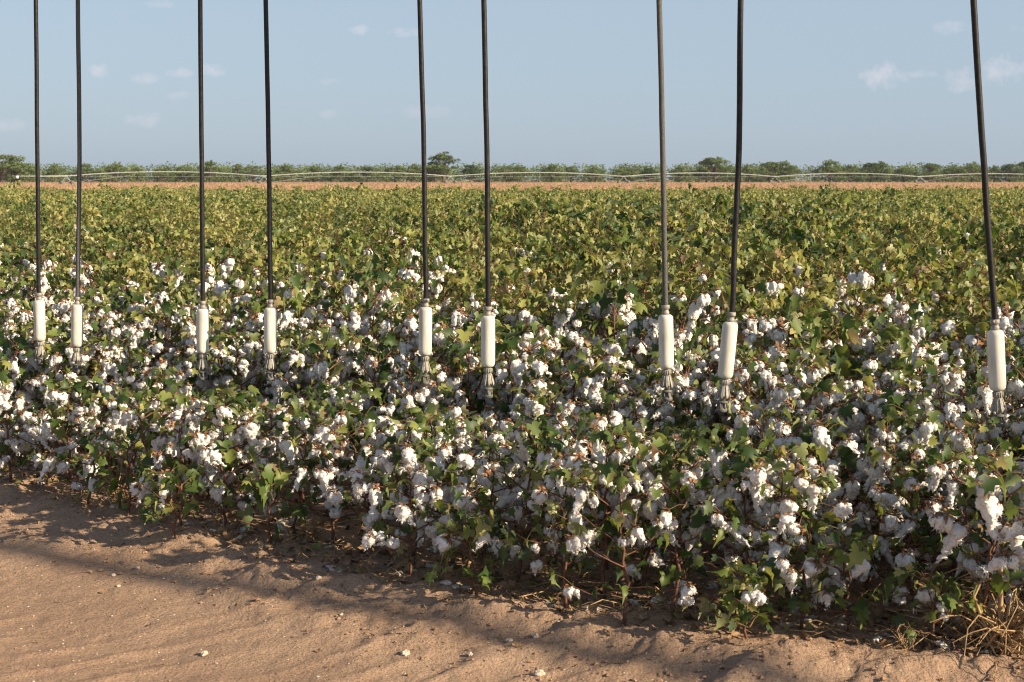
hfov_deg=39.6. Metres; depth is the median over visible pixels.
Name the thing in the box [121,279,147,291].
cotton plant
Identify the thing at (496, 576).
leaf litter
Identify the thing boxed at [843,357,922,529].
cotton plant
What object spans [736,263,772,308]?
cotton plant
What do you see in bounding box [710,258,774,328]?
cotton plant
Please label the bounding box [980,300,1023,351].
cotton plant
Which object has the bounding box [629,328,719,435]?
cotton plant
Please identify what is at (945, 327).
cotton plant
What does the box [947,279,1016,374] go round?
cotton plant
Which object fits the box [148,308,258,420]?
cotton plant
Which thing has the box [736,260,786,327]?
cotton plant
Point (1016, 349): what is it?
cotton plant
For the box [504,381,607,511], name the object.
cotton plant
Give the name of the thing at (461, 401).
cotton plant
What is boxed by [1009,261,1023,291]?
cotton plant
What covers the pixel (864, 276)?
cotton plant
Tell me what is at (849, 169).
tree
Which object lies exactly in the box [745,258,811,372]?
cotton plant
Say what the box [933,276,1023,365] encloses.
cotton plant
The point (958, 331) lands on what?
cotton plant
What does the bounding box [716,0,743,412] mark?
irrigation drop
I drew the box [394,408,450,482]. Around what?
cotton plant
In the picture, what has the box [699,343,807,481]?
cotton plant
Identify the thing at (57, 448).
cotton plant
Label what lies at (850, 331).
cotton plant
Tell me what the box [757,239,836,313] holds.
cotton plant
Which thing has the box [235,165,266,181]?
tree
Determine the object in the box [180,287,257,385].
cotton plant
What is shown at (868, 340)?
cotton plant
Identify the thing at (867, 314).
cotton plant
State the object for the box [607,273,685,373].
cotton plant
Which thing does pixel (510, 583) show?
dirt clod
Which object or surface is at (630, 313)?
cotton plant
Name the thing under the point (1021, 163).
tree
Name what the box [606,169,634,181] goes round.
tree
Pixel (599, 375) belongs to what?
cotton plant
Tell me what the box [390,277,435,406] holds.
cotton plant
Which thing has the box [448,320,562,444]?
cotton plant
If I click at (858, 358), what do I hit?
cotton plant
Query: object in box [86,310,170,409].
cotton plant
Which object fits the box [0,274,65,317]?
cotton plant
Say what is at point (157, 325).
cotton plant
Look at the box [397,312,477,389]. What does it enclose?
cotton plant
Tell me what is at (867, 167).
tree
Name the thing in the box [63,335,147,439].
cotton plant
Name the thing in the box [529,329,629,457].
cotton plant
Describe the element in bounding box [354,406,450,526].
cotton plant
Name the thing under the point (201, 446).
cotton plant
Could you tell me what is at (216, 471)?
cotton plant
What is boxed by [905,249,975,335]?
cotton plant
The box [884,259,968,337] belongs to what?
cotton plant
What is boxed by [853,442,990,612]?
cotton plant
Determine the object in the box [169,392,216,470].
cotton plant
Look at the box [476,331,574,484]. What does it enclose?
cotton plant
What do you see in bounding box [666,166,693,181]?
tree
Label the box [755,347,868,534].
cotton plant
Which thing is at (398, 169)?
tree
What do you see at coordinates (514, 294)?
cotton plant
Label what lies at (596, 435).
cotton plant
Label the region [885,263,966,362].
cotton plant
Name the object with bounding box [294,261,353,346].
cotton plant
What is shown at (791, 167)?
tree
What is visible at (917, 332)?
cotton plant
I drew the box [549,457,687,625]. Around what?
cotton plant
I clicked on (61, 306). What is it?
cotton plant
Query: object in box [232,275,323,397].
cotton plant
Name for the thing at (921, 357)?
cotton plant
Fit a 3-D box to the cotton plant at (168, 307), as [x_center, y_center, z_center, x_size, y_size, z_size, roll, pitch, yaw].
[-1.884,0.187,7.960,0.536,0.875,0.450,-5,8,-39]
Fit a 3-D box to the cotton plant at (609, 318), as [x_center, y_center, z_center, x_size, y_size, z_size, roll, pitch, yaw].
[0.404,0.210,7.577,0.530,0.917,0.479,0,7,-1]
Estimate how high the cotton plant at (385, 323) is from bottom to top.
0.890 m
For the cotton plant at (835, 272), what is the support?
on the ground
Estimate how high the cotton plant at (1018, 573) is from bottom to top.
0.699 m
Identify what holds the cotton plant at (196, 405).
on the ground
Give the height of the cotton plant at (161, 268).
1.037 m
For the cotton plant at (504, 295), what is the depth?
7.52 m
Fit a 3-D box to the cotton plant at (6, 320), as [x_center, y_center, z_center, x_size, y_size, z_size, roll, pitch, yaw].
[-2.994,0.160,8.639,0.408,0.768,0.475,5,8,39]
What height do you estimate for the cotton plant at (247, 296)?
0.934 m
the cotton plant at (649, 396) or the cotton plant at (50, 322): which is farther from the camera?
the cotton plant at (50, 322)
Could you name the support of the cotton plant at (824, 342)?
on the ground
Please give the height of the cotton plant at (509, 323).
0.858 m
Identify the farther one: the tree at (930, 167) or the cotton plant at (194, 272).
the tree at (930, 167)
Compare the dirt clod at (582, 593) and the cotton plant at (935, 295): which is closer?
the dirt clod at (582, 593)
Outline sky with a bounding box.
[0,0,1023,179]
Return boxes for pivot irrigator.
[13,171,1007,184]
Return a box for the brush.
[2,161,1023,181]
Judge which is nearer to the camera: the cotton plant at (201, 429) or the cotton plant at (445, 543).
the cotton plant at (445, 543)
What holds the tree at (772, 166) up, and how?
on the ground
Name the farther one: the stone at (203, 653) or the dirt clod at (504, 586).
the dirt clod at (504, 586)
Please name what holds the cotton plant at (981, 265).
on the ground
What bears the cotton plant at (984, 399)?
on the ground
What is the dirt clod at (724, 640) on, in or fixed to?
on the ground
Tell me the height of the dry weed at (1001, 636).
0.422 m
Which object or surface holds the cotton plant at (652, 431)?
on the ground
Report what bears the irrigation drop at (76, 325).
hanging from the irrigation pipeline
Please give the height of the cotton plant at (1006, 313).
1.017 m
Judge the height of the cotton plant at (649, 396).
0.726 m
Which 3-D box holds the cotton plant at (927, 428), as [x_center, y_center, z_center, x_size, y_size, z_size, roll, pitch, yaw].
[1.414,0.579,4.999,0.462,0.748,0.470,-1,7,-9]
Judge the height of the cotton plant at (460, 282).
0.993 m
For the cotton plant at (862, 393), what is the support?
on the ground
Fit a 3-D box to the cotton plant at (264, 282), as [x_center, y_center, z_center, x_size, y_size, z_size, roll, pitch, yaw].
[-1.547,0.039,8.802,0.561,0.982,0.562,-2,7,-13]
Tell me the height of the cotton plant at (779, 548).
0.553 m
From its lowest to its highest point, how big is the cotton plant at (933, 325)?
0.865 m
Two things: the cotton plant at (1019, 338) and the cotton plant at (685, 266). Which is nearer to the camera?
the cotton plant at (1019, 338)
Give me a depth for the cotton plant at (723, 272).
7.44 m
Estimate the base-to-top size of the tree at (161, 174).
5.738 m
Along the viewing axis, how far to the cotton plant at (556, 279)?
8.41 m
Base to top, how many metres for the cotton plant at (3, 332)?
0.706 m
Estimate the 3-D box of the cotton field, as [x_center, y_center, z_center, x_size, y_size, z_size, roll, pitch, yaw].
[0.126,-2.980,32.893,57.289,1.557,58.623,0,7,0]
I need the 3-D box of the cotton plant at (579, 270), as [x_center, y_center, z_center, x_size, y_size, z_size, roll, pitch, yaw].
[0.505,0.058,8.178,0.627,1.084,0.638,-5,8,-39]
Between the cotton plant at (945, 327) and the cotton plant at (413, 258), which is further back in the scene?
the cotton plant at (413, 258)
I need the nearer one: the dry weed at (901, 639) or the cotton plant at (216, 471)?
the dry weed at (901, 639)
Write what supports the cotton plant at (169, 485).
on the ground
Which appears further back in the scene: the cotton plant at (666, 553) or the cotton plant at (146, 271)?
the cotton plant at (146, 271)
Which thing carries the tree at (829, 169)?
on the ground
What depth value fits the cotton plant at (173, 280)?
8.84 m
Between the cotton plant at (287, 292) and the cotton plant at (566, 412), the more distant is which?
the cotton plant at (287, 292)
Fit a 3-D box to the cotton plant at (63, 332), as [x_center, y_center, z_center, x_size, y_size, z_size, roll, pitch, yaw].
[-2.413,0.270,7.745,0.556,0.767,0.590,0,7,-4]
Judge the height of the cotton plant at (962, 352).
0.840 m
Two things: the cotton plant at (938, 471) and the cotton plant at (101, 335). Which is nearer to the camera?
the cotton plant at (938, 471)
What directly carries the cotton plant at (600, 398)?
on the ground
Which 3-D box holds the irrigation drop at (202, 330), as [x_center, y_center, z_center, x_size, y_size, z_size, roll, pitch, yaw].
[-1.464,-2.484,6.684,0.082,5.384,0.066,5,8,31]
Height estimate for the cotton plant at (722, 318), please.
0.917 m
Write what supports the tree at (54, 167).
on the ground
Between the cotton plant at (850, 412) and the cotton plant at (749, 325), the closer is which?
the cotton plant at (850, 412)
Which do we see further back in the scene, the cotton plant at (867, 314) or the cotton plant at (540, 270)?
the cotton plant at (540, 270)
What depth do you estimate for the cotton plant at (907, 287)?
7.55 m
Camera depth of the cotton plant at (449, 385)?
6.60 m
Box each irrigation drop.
[33,0,45,365]
[71,0,82,372]
[196,0,208,379]
[263,0,276,380]
[417,0,431,384]
[481,0,494,397]
[656,0,673,400]
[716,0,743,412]
[970,0,1006,426]
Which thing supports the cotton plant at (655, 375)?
on the ground
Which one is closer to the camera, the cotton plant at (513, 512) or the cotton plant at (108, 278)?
the cotton plant at (513, 512)
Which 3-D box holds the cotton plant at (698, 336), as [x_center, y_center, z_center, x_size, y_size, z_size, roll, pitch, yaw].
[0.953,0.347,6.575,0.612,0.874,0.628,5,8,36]
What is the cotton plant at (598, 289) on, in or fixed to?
on the ground
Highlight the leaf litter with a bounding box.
[0,402,1023,681]
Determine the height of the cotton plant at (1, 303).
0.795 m
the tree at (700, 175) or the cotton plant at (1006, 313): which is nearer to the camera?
the cotton plant at (1006, 313)
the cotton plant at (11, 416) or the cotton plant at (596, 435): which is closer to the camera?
the cotton plant at (596, 435)
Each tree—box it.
[0,154,30,181]
[1,154,34,181]
[42,164,65,181]
[70,163,102,181]
[97,161,135,181]
[128,166,146,181]
[144,168,175,181]
[173,165,198,181]
[193,160,228,181]
[231,164,246,181]
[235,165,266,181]
[271,163,302,181]
[297,166,334,181]
[330,165,351,181]
[348,165,390,181]
[377,165,407,181]
[405,163,421,181]
[418,160,450,181]
[427,151,460,181]
[455,164,484,181]
[490,166,522,181]
[503,165,533,181]
[538,163,566,181]
[562,165,579,181]
[582,166,606,181]
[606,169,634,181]
[621,167,639,181]
[636,168,659,181]
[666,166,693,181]
[678,156,744,181]
[691,163,721,181]
[741,164,759,181]
[745,161,796,181]
[772,160,802,181]
[810,159,849,181]
[843,165,859,181]
[853,162,888,181]
[875,161,893,181]
[889,166,918,181]
[909,163,957,181]
[937,164,969,181]
[956,161,992,181]
[988,165,1001,181]
[994,163,1023,181]
[1003,161,1023,181]
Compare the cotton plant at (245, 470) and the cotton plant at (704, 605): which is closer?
the cotton plant at (704, 605)
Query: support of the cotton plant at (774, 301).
on the ground
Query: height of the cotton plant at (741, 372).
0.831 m
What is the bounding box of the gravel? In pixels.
[0,466,1019,681]
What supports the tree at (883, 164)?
on the ground
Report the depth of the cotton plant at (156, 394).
6.60 m
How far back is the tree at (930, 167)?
546.30 m
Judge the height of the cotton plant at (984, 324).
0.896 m
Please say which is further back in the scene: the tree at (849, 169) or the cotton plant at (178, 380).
the tree at (849, 169)
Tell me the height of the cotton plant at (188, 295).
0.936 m
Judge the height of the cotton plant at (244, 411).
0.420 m
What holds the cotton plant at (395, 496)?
on the ground
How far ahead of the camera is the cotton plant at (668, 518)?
4.73 m
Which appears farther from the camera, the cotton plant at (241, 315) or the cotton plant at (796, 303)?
the cotton plant at (241, 315)
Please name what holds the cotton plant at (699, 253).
on the ground
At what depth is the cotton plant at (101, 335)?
8.42 m
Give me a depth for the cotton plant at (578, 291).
7.65 m
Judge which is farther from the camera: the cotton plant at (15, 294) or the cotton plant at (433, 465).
the cotton plant at (15, 294)
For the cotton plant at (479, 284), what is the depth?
7.94 m
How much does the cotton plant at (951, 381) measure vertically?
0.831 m
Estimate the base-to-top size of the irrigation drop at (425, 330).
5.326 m
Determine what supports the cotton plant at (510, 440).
on the ground
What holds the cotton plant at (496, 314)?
on the ground
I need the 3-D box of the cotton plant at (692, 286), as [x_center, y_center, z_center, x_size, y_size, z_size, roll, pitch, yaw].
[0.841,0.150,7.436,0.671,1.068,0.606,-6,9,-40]
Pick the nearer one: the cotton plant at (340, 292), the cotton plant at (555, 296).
the cotton plant at (555, 296)
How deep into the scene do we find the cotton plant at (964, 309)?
7.18 m
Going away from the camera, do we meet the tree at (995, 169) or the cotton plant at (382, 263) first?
the cotton plant at (382, 263)
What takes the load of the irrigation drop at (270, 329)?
hanging from the irrigation pipeline
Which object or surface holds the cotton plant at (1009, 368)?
on the ground
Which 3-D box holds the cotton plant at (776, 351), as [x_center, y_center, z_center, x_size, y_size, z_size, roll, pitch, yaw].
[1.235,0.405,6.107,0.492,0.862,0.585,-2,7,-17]
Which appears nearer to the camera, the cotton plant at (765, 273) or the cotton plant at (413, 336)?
the cotton plant at (413, 336)
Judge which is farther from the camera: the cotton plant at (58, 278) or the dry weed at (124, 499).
the cotton plant at (58, 278)
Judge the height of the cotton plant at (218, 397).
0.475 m
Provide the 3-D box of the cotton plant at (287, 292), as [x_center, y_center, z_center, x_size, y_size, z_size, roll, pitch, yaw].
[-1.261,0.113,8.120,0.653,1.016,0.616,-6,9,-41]
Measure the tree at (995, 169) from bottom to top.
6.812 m
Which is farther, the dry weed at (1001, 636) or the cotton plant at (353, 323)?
the cotton plant at (353, 323)
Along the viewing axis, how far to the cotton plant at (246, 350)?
7.21 m
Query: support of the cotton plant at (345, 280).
on the ground
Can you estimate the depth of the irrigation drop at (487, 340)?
5.99 m
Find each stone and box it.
[200,651,207,655]
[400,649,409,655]
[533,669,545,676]
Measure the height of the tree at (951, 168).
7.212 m
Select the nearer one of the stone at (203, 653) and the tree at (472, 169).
the stone at (203, 653)
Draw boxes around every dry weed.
[66,466,173,512]
[864,620,930,651]
[884,539,1023,681]
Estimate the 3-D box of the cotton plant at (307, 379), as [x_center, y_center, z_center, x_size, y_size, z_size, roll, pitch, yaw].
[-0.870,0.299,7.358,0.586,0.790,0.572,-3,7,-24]
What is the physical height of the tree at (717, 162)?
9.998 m
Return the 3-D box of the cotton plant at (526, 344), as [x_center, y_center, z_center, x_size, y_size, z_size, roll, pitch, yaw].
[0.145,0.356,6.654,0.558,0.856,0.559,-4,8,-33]
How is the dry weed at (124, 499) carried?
on the ground
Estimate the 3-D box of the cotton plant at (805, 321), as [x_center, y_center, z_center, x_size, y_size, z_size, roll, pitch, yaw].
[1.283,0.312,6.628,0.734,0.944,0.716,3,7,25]
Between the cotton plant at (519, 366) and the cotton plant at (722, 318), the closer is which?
the cotton plant at (519, 366)
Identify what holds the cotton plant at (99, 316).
on the ground
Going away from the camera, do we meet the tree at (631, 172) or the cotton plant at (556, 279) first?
the cotton plant at (556, 279)
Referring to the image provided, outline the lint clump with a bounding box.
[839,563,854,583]
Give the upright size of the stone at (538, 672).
0.023 m
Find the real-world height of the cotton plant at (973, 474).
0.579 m
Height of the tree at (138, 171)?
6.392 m
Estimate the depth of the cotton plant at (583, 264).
8.48 m
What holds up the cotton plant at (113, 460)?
on the ground
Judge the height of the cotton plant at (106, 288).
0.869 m
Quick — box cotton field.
[0,178,1023,615]
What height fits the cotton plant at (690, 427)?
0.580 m
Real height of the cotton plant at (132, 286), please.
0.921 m
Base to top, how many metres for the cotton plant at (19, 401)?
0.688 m
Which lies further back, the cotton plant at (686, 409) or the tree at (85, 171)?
the tree at (85, 171)
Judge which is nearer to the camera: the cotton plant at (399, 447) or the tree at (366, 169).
the cotton plant at (399, 447)
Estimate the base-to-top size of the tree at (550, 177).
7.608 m
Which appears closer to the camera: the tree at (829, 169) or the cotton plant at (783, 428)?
the cotton plant at (783, 428)
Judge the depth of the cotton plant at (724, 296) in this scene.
6.87 m
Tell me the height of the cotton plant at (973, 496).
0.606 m
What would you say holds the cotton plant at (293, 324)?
on the ground
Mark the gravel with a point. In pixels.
(298, 607)
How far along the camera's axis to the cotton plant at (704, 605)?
4.48 m
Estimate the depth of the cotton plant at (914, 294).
7.51 m
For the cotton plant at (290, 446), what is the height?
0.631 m
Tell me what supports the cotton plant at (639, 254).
on the ground
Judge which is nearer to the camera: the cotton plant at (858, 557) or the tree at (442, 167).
the cotton plant at (858, 557)
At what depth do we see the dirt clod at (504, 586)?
5.04 m
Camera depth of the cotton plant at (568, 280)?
8.29 m
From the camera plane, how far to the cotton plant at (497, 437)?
5.47 m
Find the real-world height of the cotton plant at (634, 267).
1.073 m
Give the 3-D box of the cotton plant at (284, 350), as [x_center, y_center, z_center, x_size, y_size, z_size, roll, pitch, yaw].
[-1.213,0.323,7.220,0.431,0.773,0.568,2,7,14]
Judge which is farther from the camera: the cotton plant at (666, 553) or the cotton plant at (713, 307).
the cotton plant at (713, 307)
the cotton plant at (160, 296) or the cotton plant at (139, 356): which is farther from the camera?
the cotton plant at (160, 296)
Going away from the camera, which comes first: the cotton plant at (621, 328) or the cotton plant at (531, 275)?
the cotton plant at (621, 328)
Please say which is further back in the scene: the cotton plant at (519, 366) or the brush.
the brush
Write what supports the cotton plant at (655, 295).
on the ground
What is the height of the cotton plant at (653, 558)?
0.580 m
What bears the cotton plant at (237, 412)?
on the ground
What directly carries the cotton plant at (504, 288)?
on the ground
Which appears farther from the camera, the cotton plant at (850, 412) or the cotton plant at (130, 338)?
the cotton plant at (130, 338)
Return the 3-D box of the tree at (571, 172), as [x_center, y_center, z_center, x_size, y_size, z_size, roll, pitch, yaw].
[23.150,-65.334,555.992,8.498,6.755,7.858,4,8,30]
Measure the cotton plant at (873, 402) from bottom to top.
0.752 m
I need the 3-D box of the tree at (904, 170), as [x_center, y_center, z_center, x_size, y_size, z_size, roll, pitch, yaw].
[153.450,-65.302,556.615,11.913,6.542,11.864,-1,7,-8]
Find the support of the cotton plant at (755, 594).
on the ground
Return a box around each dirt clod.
[247,552,257,560]
[497,581,509,590]
[507,579,515,588]
[579,588,587,594]
[719,637,728,643]
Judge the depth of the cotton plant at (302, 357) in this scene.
7.09 m
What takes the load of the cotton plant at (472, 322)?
on the ground
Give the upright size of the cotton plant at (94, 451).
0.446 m
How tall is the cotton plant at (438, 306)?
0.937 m
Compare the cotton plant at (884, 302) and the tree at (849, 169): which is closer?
the cotton plant at (884, 302)
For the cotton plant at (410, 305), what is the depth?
7.91 m
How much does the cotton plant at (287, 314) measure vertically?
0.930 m
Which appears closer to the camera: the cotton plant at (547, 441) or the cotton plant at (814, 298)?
the cotton plant at (547, 441)
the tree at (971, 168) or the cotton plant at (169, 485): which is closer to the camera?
the cotton plant at (169, 485)
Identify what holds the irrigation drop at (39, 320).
hanging from the irrigation pipeline
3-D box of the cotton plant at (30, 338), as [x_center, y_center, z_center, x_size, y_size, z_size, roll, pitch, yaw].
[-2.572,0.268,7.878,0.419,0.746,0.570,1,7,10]
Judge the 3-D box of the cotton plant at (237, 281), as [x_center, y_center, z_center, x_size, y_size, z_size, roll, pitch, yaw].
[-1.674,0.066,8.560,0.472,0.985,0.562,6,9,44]
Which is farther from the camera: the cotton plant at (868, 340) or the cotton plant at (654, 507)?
the cotton plant at (868, 340)
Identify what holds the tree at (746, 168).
on the ground
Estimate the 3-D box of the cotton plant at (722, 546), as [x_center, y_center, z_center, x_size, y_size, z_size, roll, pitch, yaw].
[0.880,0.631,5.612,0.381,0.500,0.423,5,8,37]
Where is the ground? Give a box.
[0,180,1023,681]
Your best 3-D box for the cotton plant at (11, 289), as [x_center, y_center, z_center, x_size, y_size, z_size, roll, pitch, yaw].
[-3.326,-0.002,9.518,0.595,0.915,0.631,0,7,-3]
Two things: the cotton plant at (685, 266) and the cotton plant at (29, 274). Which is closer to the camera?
the cotton plant at (685, 266)
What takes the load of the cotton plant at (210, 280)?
on the ground
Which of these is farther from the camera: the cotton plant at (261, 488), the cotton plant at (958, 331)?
the cotton plant at (958, 331)
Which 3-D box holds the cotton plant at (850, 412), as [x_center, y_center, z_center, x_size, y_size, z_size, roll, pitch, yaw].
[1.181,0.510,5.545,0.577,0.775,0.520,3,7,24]
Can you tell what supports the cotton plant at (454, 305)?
on the ground
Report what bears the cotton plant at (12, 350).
on the ground
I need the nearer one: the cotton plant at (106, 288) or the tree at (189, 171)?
the cotton plant at (106, 288)
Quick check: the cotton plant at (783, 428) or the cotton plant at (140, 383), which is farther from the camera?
the cotton plant at (140, 383)
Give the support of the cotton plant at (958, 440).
on the ground
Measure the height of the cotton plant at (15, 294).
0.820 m
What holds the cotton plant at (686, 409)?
on the ground
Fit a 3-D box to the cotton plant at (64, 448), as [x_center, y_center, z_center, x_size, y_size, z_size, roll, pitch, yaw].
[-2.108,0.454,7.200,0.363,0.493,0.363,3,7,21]
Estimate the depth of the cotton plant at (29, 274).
9.76 m
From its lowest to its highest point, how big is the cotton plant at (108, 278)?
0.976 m
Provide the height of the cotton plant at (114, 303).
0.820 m
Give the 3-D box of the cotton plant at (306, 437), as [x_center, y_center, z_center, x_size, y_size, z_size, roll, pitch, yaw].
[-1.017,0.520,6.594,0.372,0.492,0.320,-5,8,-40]
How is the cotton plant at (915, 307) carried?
on the ground
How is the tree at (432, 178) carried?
on the ground
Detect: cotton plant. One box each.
[0,268,25,293]
[0,270,45,305]
[0,273,50,301]
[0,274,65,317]
[0,292,32,398]
[0,295,30,390]
[0,296,17,309]
[0,304,47,397]
[0,304,57,405]
[0,321,68,400]
[0,324,60,415]
[0,329,54,456]
[0,342,71,453]
[0,358,59,481]
[0,377,90,485]
[0,382,17,455]
[10,322,91,445]
[10,375,111,491]
[14,319,73,415]
[16,295,61,325]
[28,381,96,459]
[29,321,108,450]
[37,389,134,503]
[42,261,83,318]
[47,291,92,374]
[51,279,107,373]
[56,319,110,404]
[57,382,137,454]
[58,300,131,420]
[63,252,116,309]
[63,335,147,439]
[68,383,144,477]
[71,260,133,367]
[78,425,159,515]
[83,279,120,379]
[83,356,175,481]
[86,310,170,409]
[88,278,156,385]
[91,301,206,400]
[94,297,132,360]
[95,328,183,429]
[96,378,205,514]
[110,346,207,462]
[117,283,173,390]
[117,366,205,481]
[118,298,197,399]
[119,280,192,385]
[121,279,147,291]
[129,389,225,525]
[133,384,205,498]
[136,288,198,382]
[137,457,234,538]
[141,273,199,383]
[144,256,198,364]
[144,267,168,363]
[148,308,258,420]
[155,276,216,354]
[162,297,219,419]
[166,384,245,500]
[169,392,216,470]
[172,275,231,306]
[176,385,284,525]
[177,264,220,297]
[178,287,263,402]
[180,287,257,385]
[183,319,265,425]
[185,386,269,507]
[191,330,286,465]
[193,388,259,483]
[200,397,302,517]
[209,283,279,406]
[214,270,265,377]
[226,249,302,295]
[227,445,316,547]
[229,300,294,405]
[231,296,332,436]
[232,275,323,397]
[232,406,287,470]
[233,330,316,462]
[234,316,320,399]
[236,405,317,497]
[241,258,301,316]
[241,394,338,533]
[244,271,288,386]
[245,274,337,401]
[259,297,317,386]
[263,401,321,501]
[264,337,355,458]
[269,380,373,496]
[269,388,395,539]
[276,272,317,326]
[280,326,379,465]
[287,322,398,468]
[288,302,385,412]
[293,300,363,414]
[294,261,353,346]
[300,276,348,321]
[301,256,362,348]
[303,380,409,508]
[307,416,408,553]
[318,325,418,474]
[319,278,407,447]
[330,289,369,323]
[334,274,403,411]
[338,434,461,575]
[339,253,413,391]
[339,328,413,481]
[343,256,398,311]
[343,303,418,416]
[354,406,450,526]
[357,417,473,556]
[361,270,408,381]
[362,314,466,432]
[365,305,459,419]
[375,358,446,488]
[383,403,509,562]
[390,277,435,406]
[392,278,441,338]
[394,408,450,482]
[396,286,422,322]
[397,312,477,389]
[399,247,450,315]
[399,298,449,416]
[401,405,506,528]
[404,326,523,475]
[404,346,480,481]
[407,269,499,393]
[413,291,510,408]
[417,303,504,411]
[422,296,538,413]
[423,494,509,593]
[433,422,524,506]
[434,411,517,540]
[447,286,507,449]
[448,295,494,405]
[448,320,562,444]
[450,426,539,559]
[452,417,601,581]
[452,438,530,577]
[454,281,509,352]
[456,304,563,399]
[457,255,520,296]
[469,265,513,305]
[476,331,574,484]
[480,260,547,327]
[483,418,607,577]
[486,424,543,532]
[492,326,579,433]
[495,287,527,308]
[495,308,552,382]
[499,263,569,327]
[500,453,640,606]
[503,307,580,399]
[504,348,589,513]
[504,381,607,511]
[510,255,568,322]
[519,285,584,436]
[520,271,577,319]
[522,399,622,556]
[523,316,613,434]
[526,297,602,411]
[527,346,621,515]
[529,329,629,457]
[532,413,689,599]
[538,269,608,400]
[541,259,601,398]
[544,353,651,519]
[548,282,591,398]
[548,424,649,569]
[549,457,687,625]
[551,280,649,418]
[554,386,648,549]
[555,295,629,418]
[560,276,653,458]
[568,271,615,328]
[573,255,635,332]
[574,332,658,423]
[586,255,656,395]
[590,253,644,322]
[593,449,705,588]
[596,427,693,570]
[600,372,682,508]
[603,244,672,326]
[603,427,677,524]
[604,303,686,420]
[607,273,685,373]
[608,254,655,300]
[612,436,752,617]
[619,313,688,417]
[624,429,728,568]
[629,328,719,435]
[630,289,757,455]
[631,275,677,395]
[632,366,713,432]
[638,426,734,592]
[643,265,709,326]
[645,277,737,432]
[647,348,759,524]
[648,252,727,324]
[653,415,733,529]
[668,244,726,321]
[668,266,730,323]
[680,277,765,436]
[681,422,811,612]
[682,322,762,477]
[682,555,803,630]
[686,341,790,476]
[691,238,755,291]
[694,305,762,441]
[696,439,743,553]
[698,437,774,573]
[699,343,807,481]
[700,348,802,487]
[701,282,774,440]
[707,303,749,422]
[708,554,777,638]
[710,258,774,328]
[710,291,785,443]
[713,399,833,572]
[718,367,811,509]
[719,316,812,449]
[724,442,848,610]
[730,465,902,629]
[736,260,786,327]
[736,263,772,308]
[740,337,820,520]
[741,410,884,563]
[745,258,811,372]
[745,289,785,341]
[745,307,845,382]
[748,442,895,610]
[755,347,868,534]
[755,374,886,544]
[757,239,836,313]
[757,280,842,323]
[763,330,836,403]
[779,286,842,338]
[784,295,855,376]
[786,514,895,632]
[789,312,886,498]
[791,384,902,534]
[804,421,945,597]
[812,368,928,531]
[813,314,838,340]
[818,276,892,355]
[821,260,875,318]
[827,388,970,571]
[828,278,883,353]
[829,324,873,363]
[830,319,934,474]
[834,260,914,346]
[840,344,964,546]
[842,401,977,600]
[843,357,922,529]
[849,322,943,502]
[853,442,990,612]
[854,315,877,414]
[855,328,966,499]
[868,299,955,369]
[873,277,922,323]
[873,291,918,329]
[874,324,940,376]
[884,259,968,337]
[884,281,961,372]
[884,365,1022,572]
[884,409,1010,592]
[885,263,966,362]
[887,284,941,375]
[889,437,1023,625]
[889,561,983,646]
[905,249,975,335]
[913,451,1023,646]
[915,343,1014,520]
[917,279,978,366]
[917,301,980,402]
[918,316,952,365]
[921,373,1005,545]
[922,309,976,363]
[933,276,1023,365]
[934,447,1011,596]
[941,368,1023,564]
[946,292,1006,354]
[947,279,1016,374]
[947,316,1023,456]
[950,259,1012,350]
[960,297,1023,454]
[960,344,1023,557]
[960,346,1023,447]
[965,346,1023,456]
[969,454,1022,524]
[979,470,1023,611]
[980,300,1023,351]
[990,326,1023,457]
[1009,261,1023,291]
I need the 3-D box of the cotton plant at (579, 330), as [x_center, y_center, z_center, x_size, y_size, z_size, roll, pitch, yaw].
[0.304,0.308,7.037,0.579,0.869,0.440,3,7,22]
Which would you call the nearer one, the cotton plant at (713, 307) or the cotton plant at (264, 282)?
the cotton plant at (713, 307)
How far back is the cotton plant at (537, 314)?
7.16 m
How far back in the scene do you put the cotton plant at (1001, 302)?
7.47 m
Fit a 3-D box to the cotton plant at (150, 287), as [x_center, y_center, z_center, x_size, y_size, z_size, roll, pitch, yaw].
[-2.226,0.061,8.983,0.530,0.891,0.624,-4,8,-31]
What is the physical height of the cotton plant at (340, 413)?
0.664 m
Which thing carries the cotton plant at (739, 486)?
on the ground
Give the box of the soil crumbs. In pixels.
[0,459,1022,681]
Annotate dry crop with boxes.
[0,182,1023,190]
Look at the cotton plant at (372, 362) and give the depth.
6.89 m
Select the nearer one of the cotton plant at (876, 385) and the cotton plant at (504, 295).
the cotton plant at (876, 385)
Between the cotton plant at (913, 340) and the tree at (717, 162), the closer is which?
the cotton plant at (913, 340)
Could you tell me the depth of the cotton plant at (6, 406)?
6.70 m
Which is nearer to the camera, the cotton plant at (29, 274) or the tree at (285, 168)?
the cotton plant at (29, 274)
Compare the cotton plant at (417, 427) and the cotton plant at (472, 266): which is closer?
the cotton plant at (417, 427)
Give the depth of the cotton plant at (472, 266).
8.88 m
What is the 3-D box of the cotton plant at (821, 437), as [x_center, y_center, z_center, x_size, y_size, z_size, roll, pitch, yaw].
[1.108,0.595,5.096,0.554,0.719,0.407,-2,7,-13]
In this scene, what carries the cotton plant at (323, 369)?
on the ground
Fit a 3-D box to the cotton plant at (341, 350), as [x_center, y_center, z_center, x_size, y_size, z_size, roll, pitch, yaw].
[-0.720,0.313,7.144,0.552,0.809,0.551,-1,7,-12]
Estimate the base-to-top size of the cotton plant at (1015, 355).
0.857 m
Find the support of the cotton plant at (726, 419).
on the ground

